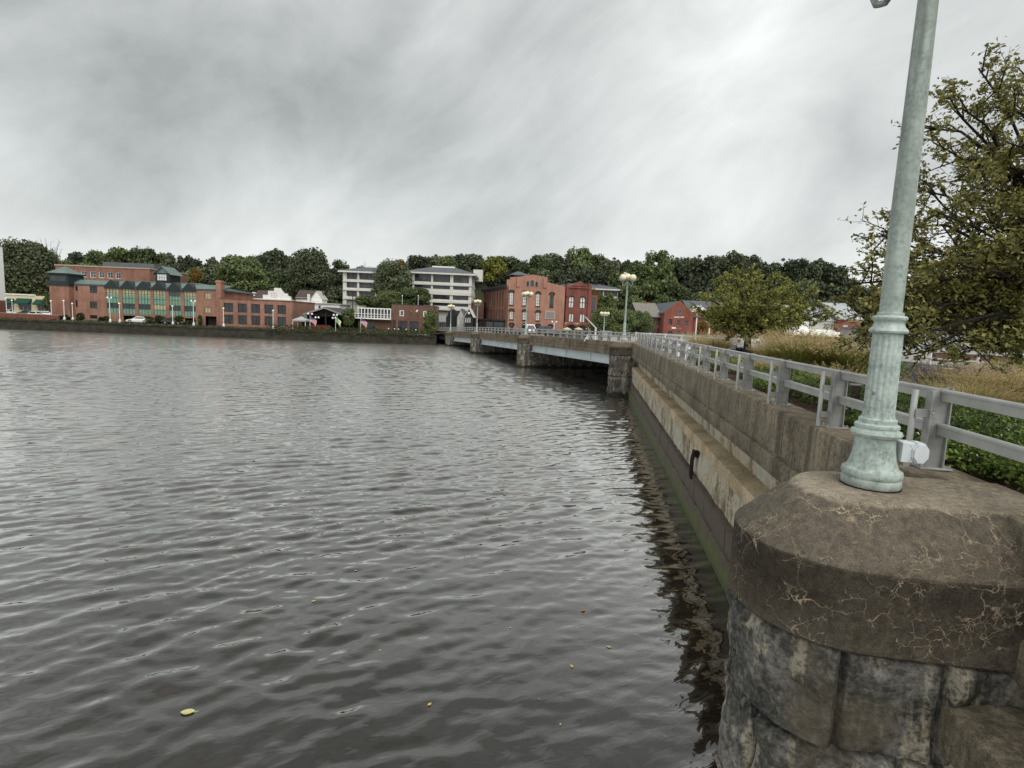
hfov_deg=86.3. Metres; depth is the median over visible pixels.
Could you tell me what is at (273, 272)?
tree
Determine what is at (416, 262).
tree
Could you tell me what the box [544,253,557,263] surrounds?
tree
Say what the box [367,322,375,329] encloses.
window
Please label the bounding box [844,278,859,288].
tree
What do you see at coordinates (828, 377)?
fountain grass
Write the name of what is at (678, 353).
utility cabinet
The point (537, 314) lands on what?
window
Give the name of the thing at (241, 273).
tree
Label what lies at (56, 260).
tree
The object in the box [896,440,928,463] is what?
junction box
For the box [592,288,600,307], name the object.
tree
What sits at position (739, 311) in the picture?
crab apple tree
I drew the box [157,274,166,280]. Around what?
cupola window
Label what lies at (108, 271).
brick building
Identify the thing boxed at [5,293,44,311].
cream shop
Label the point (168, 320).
parked car
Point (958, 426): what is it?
shrub
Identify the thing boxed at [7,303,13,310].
window
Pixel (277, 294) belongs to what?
white house
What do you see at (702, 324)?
shrub
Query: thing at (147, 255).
tree
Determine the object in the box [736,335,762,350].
parked car
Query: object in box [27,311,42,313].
parked car
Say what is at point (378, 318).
balcony building
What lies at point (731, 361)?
shrub
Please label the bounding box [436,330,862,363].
road bridge
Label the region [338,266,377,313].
office block
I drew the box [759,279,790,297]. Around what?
tree
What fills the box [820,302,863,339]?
red house
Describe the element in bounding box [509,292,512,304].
window
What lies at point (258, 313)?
brick wing
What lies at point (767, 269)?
tree
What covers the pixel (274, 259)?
tree
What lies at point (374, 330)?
undergrowth
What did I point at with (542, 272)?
tree
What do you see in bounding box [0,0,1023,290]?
sky
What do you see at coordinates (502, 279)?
tree
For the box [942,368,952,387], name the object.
bollard
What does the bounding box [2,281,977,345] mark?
hillside ground
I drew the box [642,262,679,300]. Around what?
tree
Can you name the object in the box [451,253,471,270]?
tree
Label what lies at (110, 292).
window
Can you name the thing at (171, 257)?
conifer tree
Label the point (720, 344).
fountain grass
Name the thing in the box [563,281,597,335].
pediment building
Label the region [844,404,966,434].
shrub
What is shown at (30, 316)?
brick wall
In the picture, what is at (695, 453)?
mooring loop
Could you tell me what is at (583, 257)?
tree
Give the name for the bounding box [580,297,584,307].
window
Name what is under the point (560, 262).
tree
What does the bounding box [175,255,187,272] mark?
conifer tree
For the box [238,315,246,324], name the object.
window
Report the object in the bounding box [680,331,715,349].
fountain grass
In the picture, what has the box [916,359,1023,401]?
fountain grass
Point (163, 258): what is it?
tree
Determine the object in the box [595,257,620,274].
tree
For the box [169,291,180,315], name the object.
window
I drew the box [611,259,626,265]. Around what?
tree
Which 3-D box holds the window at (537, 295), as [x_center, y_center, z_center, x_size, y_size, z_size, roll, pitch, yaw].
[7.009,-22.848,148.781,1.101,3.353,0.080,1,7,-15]
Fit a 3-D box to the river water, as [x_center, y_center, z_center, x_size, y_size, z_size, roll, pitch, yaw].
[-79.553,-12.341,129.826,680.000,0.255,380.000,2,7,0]
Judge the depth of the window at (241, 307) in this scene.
124.82 m
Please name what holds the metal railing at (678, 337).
on the road bridge
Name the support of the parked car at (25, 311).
on the hillside ground at (478, 292)
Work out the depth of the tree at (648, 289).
168.45 m
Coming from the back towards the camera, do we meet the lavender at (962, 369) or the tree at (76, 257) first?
the tree at (76, 257)
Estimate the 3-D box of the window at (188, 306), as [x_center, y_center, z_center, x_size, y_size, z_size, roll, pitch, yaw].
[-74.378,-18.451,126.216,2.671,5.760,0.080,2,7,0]
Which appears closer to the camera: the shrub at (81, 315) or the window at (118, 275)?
the shrub at (81, 315)
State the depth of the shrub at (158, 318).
121.93 m
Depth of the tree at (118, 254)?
194.00 m
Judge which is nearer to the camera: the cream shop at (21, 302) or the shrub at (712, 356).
the shrub at (712, 356)
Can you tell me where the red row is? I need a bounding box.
[681,300,788,339]
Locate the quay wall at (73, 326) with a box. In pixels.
[0,319,436,344]
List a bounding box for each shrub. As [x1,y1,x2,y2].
[75,312,84,319]
[102,316,109,321]
[145,317,153,322]
[152,315,165,323]
[174,315,188,324]
[196,315,202,324]
[685,350,736,364]
[694,320,708,337]
[710,355,775,373]
[736,364,816,381]
[752,371,817,394]
[764,360,853,380]
[774,376,865,406]
[822,391,960,426]
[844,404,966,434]
[857,361,924,379]
[897,392,1016,420]
[898,397,1023,460]
[913,429,1023,481]
[953,411,1023,442]
[979,423,1023,490]
[985,356,1023,378]
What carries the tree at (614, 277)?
on the hillside ground at (478, 292)
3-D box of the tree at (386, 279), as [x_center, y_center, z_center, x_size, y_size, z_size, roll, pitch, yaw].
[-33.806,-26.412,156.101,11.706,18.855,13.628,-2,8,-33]
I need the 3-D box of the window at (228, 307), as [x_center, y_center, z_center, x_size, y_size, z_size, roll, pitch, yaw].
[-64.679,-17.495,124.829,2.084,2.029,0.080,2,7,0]
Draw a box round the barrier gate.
[585,317,596,339]
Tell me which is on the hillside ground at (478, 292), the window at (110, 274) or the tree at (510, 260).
the tree at (510, 260)
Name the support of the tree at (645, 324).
on the bank ground at (633, 339)
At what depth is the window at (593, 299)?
155.30 m
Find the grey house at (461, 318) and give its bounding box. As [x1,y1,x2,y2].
[457,309,465,330]
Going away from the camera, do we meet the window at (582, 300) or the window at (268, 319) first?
the window at (268, 319)
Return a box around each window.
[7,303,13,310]
[19,303,30,310]
[38,305,44,310]
[50,275,66,281]
[90,271,95,277]
[90,286,96,292]
[90,301,96,307]
[99,272,104,277]
[106,288,118,313]
[107,272,112,277]
[116,273,120,278]
[122,289,134,313]
[138,289,150,314]
[154,290,165,315]
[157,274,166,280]
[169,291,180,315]
[184,291,195,316]
[205,293,210,298]
[205,307,210,312]
[224,303,232,311]
[225,314,232,323]
[238,303,246,312]
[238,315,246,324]
[252,304,259,312]
[252,316,259,324]
[265,305,272,313]
[265,316,272,325]
[278,305,285,313]
[278,317,285,325]
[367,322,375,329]
[494,322,503,329]
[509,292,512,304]
[509,311,512,319]
[522,296,525,305]
[536,294,539,305]
[536,312,539,320]
[549,295,553,306]
[569,296,573,307]
[569,313,573,321]
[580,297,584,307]
[580,314,584,322]
[591,298,594,312]
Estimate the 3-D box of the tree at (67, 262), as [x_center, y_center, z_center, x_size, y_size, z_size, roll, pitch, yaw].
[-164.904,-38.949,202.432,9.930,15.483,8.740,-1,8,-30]
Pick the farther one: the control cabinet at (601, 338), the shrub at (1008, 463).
the control cabinet at (601, 338)
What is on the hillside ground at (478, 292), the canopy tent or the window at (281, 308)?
the canopy tent
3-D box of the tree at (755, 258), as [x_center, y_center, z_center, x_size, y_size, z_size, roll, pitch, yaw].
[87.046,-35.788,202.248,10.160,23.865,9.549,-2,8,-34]
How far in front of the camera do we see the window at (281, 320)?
125.12 m
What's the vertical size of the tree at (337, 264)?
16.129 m
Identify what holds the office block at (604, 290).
on the hillside ground at (478, 292)
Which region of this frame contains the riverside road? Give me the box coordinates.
[727,342,975,383]
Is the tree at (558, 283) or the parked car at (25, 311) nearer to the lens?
the parked car at (25, 311)
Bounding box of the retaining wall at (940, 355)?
[932,352,1015,363]
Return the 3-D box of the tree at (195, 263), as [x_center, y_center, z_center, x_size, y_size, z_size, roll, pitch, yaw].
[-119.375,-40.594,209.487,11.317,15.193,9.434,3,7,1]
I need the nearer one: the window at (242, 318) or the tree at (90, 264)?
the window at (242, 318)
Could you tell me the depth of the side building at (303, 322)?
130.49 m
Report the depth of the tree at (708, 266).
192.72 m
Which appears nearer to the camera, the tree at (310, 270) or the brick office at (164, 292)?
the brick office at (164, 292)
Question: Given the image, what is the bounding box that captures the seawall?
[628,343,1023,767]
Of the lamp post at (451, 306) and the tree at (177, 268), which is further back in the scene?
the tree at (177, 268)
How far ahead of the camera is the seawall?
12.64 m
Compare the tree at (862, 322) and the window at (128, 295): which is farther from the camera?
the tree at (862, 322)
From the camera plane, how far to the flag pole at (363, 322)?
120.90 m
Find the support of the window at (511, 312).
in the brick hall at (505, 306)
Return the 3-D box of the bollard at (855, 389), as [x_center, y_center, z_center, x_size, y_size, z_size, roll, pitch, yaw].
[6.142,0.349,9.823,0.170,0.700,0.170,5,7,20]
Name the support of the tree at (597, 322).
on the bank ground at (633, 339)
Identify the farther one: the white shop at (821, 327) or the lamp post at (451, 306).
the lamp post at (451, 306)
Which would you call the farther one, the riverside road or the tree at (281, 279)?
the tree at (281, 279)
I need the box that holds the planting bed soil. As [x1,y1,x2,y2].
[696,361,1023,493]
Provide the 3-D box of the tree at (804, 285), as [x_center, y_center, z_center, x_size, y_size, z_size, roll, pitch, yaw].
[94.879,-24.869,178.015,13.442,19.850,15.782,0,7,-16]
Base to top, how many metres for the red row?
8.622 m
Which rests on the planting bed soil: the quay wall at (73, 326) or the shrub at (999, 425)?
the shrub at (999, 425)
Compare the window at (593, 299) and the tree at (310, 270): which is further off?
the tree at (310, 270)
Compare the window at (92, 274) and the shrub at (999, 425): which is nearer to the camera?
the shrub at (999, 425)
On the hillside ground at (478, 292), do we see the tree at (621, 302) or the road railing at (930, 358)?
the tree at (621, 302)
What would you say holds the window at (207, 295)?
in the brick office at (164, 292)
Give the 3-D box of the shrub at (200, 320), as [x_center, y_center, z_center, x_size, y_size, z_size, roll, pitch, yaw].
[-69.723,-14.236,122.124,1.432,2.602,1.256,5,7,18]
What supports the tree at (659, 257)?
on the hillside ground at (478, 292)
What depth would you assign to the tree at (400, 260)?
156.11 m
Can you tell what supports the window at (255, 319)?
in the brick wing
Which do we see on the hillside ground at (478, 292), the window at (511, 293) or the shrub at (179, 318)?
the shrub at (179, 318)
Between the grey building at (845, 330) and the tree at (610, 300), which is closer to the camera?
the grey building at (845, 330)
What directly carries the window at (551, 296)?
in the brick hall at (505, 306)
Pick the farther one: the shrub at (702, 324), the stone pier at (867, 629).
the shrub at (702, 324)
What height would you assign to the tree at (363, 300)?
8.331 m
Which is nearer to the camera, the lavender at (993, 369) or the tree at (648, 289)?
the lavender at (993, 369)
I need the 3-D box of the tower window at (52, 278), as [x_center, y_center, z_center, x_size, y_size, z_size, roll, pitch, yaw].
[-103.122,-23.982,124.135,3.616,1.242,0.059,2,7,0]
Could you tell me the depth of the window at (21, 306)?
149.39 m
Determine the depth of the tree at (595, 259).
213.44 m
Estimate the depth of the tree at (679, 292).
164.86 m
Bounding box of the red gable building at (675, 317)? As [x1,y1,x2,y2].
[629,301,693,336]
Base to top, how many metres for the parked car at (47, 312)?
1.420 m
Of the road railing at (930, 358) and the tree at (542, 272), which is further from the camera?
the tree at (542, 272)
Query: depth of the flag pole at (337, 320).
120.90 m
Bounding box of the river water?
[0,329,729,767]
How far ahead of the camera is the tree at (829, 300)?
160.85 m
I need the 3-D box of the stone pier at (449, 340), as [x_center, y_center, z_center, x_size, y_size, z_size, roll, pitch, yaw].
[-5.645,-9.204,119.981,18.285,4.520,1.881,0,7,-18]
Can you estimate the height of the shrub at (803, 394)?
0.678 m
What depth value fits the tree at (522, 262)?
206.20 m
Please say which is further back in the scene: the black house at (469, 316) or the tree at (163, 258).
the tree at (163, 258)
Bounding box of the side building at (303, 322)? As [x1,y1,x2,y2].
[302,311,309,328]
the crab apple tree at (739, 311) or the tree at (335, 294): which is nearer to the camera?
the crab apple tree at (739, 311)
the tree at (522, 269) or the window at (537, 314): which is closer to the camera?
the window at (537, 314)
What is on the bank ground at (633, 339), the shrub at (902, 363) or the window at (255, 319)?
the shrub at (902, 363)
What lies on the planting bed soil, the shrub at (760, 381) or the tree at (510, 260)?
the shrub at (760, 381)
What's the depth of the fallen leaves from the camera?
8.74 m
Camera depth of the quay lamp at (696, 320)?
61.45 m
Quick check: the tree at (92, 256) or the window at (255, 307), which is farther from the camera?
the tree at (92, 256)
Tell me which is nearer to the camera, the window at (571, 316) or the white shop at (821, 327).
the white shop at (821, 327)
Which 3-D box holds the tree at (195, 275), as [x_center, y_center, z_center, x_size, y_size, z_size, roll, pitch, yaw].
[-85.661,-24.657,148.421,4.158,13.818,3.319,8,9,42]
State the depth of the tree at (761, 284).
181.16 m
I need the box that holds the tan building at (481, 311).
[472,301,484,328]
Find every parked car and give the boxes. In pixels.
[16,310,29,313]
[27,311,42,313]
[41,311,50,314]
[125,316,148,322]
[161,318,182,323]
[518,324,535,333]
[535,326,555,336]
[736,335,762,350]
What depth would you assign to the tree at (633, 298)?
156.93 m
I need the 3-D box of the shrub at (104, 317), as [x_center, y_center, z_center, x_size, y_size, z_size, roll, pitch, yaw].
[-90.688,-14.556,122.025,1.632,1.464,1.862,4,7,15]
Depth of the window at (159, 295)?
126.23 m
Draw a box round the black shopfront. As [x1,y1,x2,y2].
[439,308,457,330]
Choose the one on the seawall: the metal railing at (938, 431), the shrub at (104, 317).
the metal railing at (938, 431)
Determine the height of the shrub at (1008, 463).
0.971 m
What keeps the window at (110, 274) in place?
in the brick building at (108, 271)
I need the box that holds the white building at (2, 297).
[0,247,5,312]
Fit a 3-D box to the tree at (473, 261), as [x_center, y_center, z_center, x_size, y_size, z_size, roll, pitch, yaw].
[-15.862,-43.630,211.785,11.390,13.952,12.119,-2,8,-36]
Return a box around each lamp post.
[447,305,454,330]
[474,299,481,330]
[522,291,532,333]
[619,274,635,340]
[839,0,938,492]
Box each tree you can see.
[0,236,55,295]
[40,249,60,292]
[41,291,50,311]
[58,258,78,264]
[65,251,85,264]
[74,262,95,265]
[81,249,105,265]
[100,246,139,262]
[129,245,158,264]
[152,252,171,266]
[162,263,183,272]
[167,252,176,265]
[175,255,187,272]
[183,254,193,269]
[186,258,213,272]
[186,266,205,283]
[189,267,202,282]
[201,266,223,284]
[207,256,218,264]
[213,254,276,292]
[257,248,288,272]
[262,268,278,289]
[269,271,291,290]
[283,281,305,299]
[285,246,335,299]
[325,285,342,303]
[330,267,344,288]
[332,259,351,269]
[341,308,354,325]
[354,295,379,307]
[369,290,405,308]
[371,258,413,295]
[394,259,405,275]
[397,287,433,304]
[406,255,430,269]
[421,320,438,334]
[422,309,438,328]
[427,254,440,266]
[435,255,458,268]
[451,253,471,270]
[459,253,484,277]
[480,256,507,286]
[484,267,512,286]
[497,256,519,269]
[509,263,536,279]
[511,260,528,272]
[526,254,555,277]
[528,268,552,282]
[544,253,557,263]
[550,278,564,284]
[551,255,576,273]
[552,268,579,283]
[564,246,594,272]
[576,267,613,285]
[585,307,619,333]
[590,253,604,269]
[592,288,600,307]
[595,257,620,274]
[597,293,618,310]
[605,269,634,297]
[606,309,639,335]
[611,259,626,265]
[615,283,639,309]
[619,260,639,272]
[623,260,632,272]
[627,295,647,309]
[628,261,652,288]
[628,310,656,334]
[634,279,668,302]
[639,249,676,278]
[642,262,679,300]
[648,296,675,304]
[658,282,692,300]
[670,257,694,284]
[676,274,716,299]
[678,257,700,273]
[688,291,716,301]
[689,254,721,285]
[689,263,840,352]
[713,272,749,300]
[714,255,725,276]
[720,250,752,278]
[738,276,764,293]
[745,254,762,280]
[752,261,783,284]
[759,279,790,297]
[771,258,798,275]
[782,258,825,285]
[790,278,819,303]
[813,258,837,283]
[814,297,847,304]
[816,284,848,301]
[817,36,1023,376]
[822,265,849,286]
[842,300,867,326]
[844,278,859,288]
[847,286,870,313]
[863,304,905,325]
[867,288,879,307]
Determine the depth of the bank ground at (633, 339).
59.44 m
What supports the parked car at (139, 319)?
on the hillside ground at (478, 292)
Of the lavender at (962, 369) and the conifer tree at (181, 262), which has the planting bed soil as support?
the lavender at (962, 369)
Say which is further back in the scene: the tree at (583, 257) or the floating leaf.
the tree at (583, 257)
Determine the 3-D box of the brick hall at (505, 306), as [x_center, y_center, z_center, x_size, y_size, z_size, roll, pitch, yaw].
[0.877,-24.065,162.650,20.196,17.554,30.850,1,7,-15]
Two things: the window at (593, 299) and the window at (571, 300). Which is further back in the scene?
the window at (593, 299)
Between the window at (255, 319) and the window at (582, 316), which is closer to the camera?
the window at (255, 319)
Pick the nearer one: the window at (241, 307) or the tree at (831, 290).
the window at (241, 307)
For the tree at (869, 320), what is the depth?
159.83 m
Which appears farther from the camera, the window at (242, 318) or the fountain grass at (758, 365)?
the window at (242, 318)
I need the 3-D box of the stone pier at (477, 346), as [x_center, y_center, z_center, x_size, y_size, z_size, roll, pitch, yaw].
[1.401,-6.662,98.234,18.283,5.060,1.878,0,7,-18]
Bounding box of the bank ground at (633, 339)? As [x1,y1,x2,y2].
[588,330,1023,366]
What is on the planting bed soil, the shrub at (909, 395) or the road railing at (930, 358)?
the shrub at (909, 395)
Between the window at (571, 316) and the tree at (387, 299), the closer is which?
the tree at (387, 299)
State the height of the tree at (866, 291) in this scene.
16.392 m
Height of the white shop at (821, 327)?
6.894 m
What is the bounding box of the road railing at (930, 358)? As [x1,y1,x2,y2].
[635,332,1009,366]
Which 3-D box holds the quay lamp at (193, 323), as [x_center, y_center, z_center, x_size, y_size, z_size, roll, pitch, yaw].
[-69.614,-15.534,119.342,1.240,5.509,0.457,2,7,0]
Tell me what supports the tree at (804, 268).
on the hillside ground at (478, 292)
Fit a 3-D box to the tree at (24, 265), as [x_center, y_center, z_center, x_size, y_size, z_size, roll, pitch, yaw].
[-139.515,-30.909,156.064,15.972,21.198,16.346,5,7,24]
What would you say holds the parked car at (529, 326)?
on the road bridge
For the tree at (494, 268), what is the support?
on the hillside ground at (478, 292)
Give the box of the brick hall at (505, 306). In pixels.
[478,271,564,334]
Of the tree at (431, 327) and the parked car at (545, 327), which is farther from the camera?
the tree at (431, 327)
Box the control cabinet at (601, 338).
[600,331,611,340]
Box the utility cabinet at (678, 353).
[677,344,690,359]
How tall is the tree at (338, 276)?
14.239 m
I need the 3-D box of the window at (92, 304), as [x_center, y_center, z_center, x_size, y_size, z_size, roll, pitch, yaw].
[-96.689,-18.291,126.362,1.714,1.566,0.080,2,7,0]
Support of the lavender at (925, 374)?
on the planting bed soil
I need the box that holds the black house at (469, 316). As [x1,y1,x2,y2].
[464,308,475,331]
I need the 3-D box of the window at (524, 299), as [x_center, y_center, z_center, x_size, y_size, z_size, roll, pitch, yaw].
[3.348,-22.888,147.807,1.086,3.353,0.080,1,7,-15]
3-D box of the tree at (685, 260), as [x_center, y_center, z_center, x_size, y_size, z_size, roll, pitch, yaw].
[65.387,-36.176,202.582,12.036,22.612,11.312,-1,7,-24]
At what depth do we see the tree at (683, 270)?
193.14 m
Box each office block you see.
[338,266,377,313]
[409,266,482,315]
[560,282,623,302]
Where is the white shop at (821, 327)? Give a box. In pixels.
[778,305,839,341]
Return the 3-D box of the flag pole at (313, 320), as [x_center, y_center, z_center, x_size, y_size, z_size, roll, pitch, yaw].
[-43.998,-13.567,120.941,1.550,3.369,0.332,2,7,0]
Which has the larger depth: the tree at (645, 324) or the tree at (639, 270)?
the tree at (639, 270)
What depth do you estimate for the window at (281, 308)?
124.85 m
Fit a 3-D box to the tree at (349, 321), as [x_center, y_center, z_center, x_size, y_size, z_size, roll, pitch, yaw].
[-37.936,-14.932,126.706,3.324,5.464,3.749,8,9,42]
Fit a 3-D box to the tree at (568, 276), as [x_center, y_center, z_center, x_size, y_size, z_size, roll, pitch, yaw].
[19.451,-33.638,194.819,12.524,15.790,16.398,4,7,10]
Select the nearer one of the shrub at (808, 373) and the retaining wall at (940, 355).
the shrub at (808, 373)
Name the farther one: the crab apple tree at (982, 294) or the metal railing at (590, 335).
the metal railing at (590, 335)
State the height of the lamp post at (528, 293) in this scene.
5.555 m
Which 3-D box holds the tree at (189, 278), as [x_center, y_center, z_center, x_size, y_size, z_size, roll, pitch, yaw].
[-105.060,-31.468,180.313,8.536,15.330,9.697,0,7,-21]
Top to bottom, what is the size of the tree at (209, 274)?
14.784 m
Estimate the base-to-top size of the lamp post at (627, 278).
5.555 m
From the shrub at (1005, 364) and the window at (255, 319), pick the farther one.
the window at (255, 319)
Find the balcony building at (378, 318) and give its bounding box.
[355,307,391,331]
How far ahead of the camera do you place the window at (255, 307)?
124.83 m
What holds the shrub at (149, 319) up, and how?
on the hillside ground at (478, 292)
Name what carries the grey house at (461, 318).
on the hillside ground at (478, 292)
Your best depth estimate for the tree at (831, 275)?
193.09 m
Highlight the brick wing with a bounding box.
[218,298,314,328]
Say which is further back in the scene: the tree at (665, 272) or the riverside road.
the tree at (665, 272)
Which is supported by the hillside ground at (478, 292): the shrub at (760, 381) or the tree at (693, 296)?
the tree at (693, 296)
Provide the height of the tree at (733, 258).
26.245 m
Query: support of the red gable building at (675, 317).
on the bank ground at (633, 339)
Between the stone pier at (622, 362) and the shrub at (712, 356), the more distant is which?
the stone pier at (622, 362)
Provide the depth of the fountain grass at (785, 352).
21.22 m
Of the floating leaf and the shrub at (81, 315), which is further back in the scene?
the shrub at (81, 315)
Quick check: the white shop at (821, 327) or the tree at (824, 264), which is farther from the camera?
the tree at (824, 264)
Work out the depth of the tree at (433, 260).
213.38 m
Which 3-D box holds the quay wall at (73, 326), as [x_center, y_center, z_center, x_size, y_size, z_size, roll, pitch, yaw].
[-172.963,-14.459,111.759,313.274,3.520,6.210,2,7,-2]
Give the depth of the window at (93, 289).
125.95 m
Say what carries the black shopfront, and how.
on the hillside ground at (478, 292)
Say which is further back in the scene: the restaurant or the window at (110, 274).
the window at (110, 274)
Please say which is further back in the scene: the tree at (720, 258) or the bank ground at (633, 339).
the tree at (720, 258)
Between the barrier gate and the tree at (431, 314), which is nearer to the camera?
the barrier gate
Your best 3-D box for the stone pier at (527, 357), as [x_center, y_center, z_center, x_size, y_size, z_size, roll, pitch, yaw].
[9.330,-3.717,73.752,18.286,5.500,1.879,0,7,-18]
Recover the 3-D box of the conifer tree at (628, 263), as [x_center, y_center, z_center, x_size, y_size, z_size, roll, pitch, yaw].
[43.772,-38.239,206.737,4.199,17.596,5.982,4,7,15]
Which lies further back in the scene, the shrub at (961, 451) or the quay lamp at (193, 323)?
the quay lamp at (193, 323)
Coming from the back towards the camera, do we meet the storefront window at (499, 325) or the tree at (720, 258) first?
the tree at (720, 258)
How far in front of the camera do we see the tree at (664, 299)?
155.93 m
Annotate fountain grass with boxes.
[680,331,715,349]
[696,331,742,353]
[732,356,780,372]
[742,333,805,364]
[749,325,842,364]
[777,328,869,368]
[791,360,900,388]
[814,336,905,374]
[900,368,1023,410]
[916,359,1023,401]
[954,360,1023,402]
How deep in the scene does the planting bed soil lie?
6.86 m
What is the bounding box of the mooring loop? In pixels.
[689,449,698,478]
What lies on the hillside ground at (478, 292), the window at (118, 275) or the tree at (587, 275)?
the tree at (587, 275)
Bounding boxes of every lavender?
[900,360,976,387]
[911,359,1017,381]
[953,362,1023,379]
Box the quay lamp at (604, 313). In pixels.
[600,312,609,330]
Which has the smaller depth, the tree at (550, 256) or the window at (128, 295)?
the window at (128, 295)
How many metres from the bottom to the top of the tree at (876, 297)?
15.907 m
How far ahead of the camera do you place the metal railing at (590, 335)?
64.34 m
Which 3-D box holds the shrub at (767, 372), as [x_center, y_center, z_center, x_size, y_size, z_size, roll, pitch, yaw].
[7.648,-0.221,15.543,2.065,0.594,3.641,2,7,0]
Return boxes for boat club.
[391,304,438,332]
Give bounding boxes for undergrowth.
[0,317,430,339]
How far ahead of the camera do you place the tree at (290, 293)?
168.16 m
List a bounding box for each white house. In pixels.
[252,288,295,300]
[295,290,350,309]
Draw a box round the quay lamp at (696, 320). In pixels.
[692,307,703,338]
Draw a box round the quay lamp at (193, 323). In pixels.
[190,300,195,325]
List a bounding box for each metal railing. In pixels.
[437,327,630,340]
[511,330,965,357]
[635,333,1023,470]
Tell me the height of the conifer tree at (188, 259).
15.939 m
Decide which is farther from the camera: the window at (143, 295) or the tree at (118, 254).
the tree at (118, 254)
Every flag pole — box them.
[310,316,316,325]
[335,317,340,329]
[360,318,366,330]
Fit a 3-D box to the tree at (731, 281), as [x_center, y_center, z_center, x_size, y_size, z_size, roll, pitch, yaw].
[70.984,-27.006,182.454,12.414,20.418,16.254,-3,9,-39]
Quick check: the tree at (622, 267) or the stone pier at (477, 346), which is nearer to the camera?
the stone pier at (477, 346)
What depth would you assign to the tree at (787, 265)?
197.36 m
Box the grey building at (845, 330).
[839,327,969,351]
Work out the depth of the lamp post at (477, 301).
95.00 m
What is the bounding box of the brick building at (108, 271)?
[54,262,187,282]
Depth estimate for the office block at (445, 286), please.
164.07 m
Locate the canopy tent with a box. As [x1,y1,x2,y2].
[292,316,309,326]
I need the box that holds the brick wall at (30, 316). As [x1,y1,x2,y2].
[0,313,59,319]
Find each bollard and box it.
[849,383,861,419]
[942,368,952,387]
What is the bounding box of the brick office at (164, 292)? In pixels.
[46,266,255,325]
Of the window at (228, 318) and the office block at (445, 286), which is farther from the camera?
the office block at (445, 286)
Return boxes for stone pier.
[445,330,470,346]
[470,331,516,354]
[516,334,608,368]
[606,341,637,397]
[714,471,1023,767]
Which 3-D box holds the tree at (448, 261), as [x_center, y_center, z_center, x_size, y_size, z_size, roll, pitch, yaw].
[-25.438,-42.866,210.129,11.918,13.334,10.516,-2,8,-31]
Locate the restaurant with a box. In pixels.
[303,307,359,330]
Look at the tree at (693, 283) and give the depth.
181.31 m
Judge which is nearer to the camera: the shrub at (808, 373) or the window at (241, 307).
the shrub at (808, 373)
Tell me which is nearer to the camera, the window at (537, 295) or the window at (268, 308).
the window at (268, 308)
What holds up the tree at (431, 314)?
on the hillside ground at (478, 292)
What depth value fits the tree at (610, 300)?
166.55 m
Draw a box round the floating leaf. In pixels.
[180,709,196,713]
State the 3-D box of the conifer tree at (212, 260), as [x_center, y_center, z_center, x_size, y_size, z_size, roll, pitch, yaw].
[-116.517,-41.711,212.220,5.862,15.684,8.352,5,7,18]
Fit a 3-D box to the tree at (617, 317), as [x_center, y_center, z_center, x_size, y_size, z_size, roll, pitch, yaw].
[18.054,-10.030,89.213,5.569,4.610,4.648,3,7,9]
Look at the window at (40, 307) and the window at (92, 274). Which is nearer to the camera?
the window at (40, 307)
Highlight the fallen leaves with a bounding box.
[716,369,1018,486]
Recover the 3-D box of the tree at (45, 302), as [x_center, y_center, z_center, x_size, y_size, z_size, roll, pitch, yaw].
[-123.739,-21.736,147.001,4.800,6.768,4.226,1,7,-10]
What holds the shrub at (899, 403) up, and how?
on the planting bed soil
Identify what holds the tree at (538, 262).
on the hillside ground at (478, 292)
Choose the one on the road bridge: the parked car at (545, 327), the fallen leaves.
the parked car at (545, 327)
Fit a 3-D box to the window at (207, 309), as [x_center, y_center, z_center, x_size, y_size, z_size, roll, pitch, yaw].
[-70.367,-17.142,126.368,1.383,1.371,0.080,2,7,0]
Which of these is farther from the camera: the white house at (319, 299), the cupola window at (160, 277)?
the white house at (319, 299)
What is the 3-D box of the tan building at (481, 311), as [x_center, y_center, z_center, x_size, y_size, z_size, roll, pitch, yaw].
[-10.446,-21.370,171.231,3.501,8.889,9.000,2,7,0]
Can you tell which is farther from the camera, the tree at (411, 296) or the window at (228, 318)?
the tree at (411, 296)
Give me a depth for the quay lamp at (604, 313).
69.35 m
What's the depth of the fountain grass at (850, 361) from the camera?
20.28 m
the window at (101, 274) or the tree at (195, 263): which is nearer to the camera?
the window at (101, 274)
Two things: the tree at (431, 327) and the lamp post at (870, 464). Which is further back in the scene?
the tree at (431, 327)

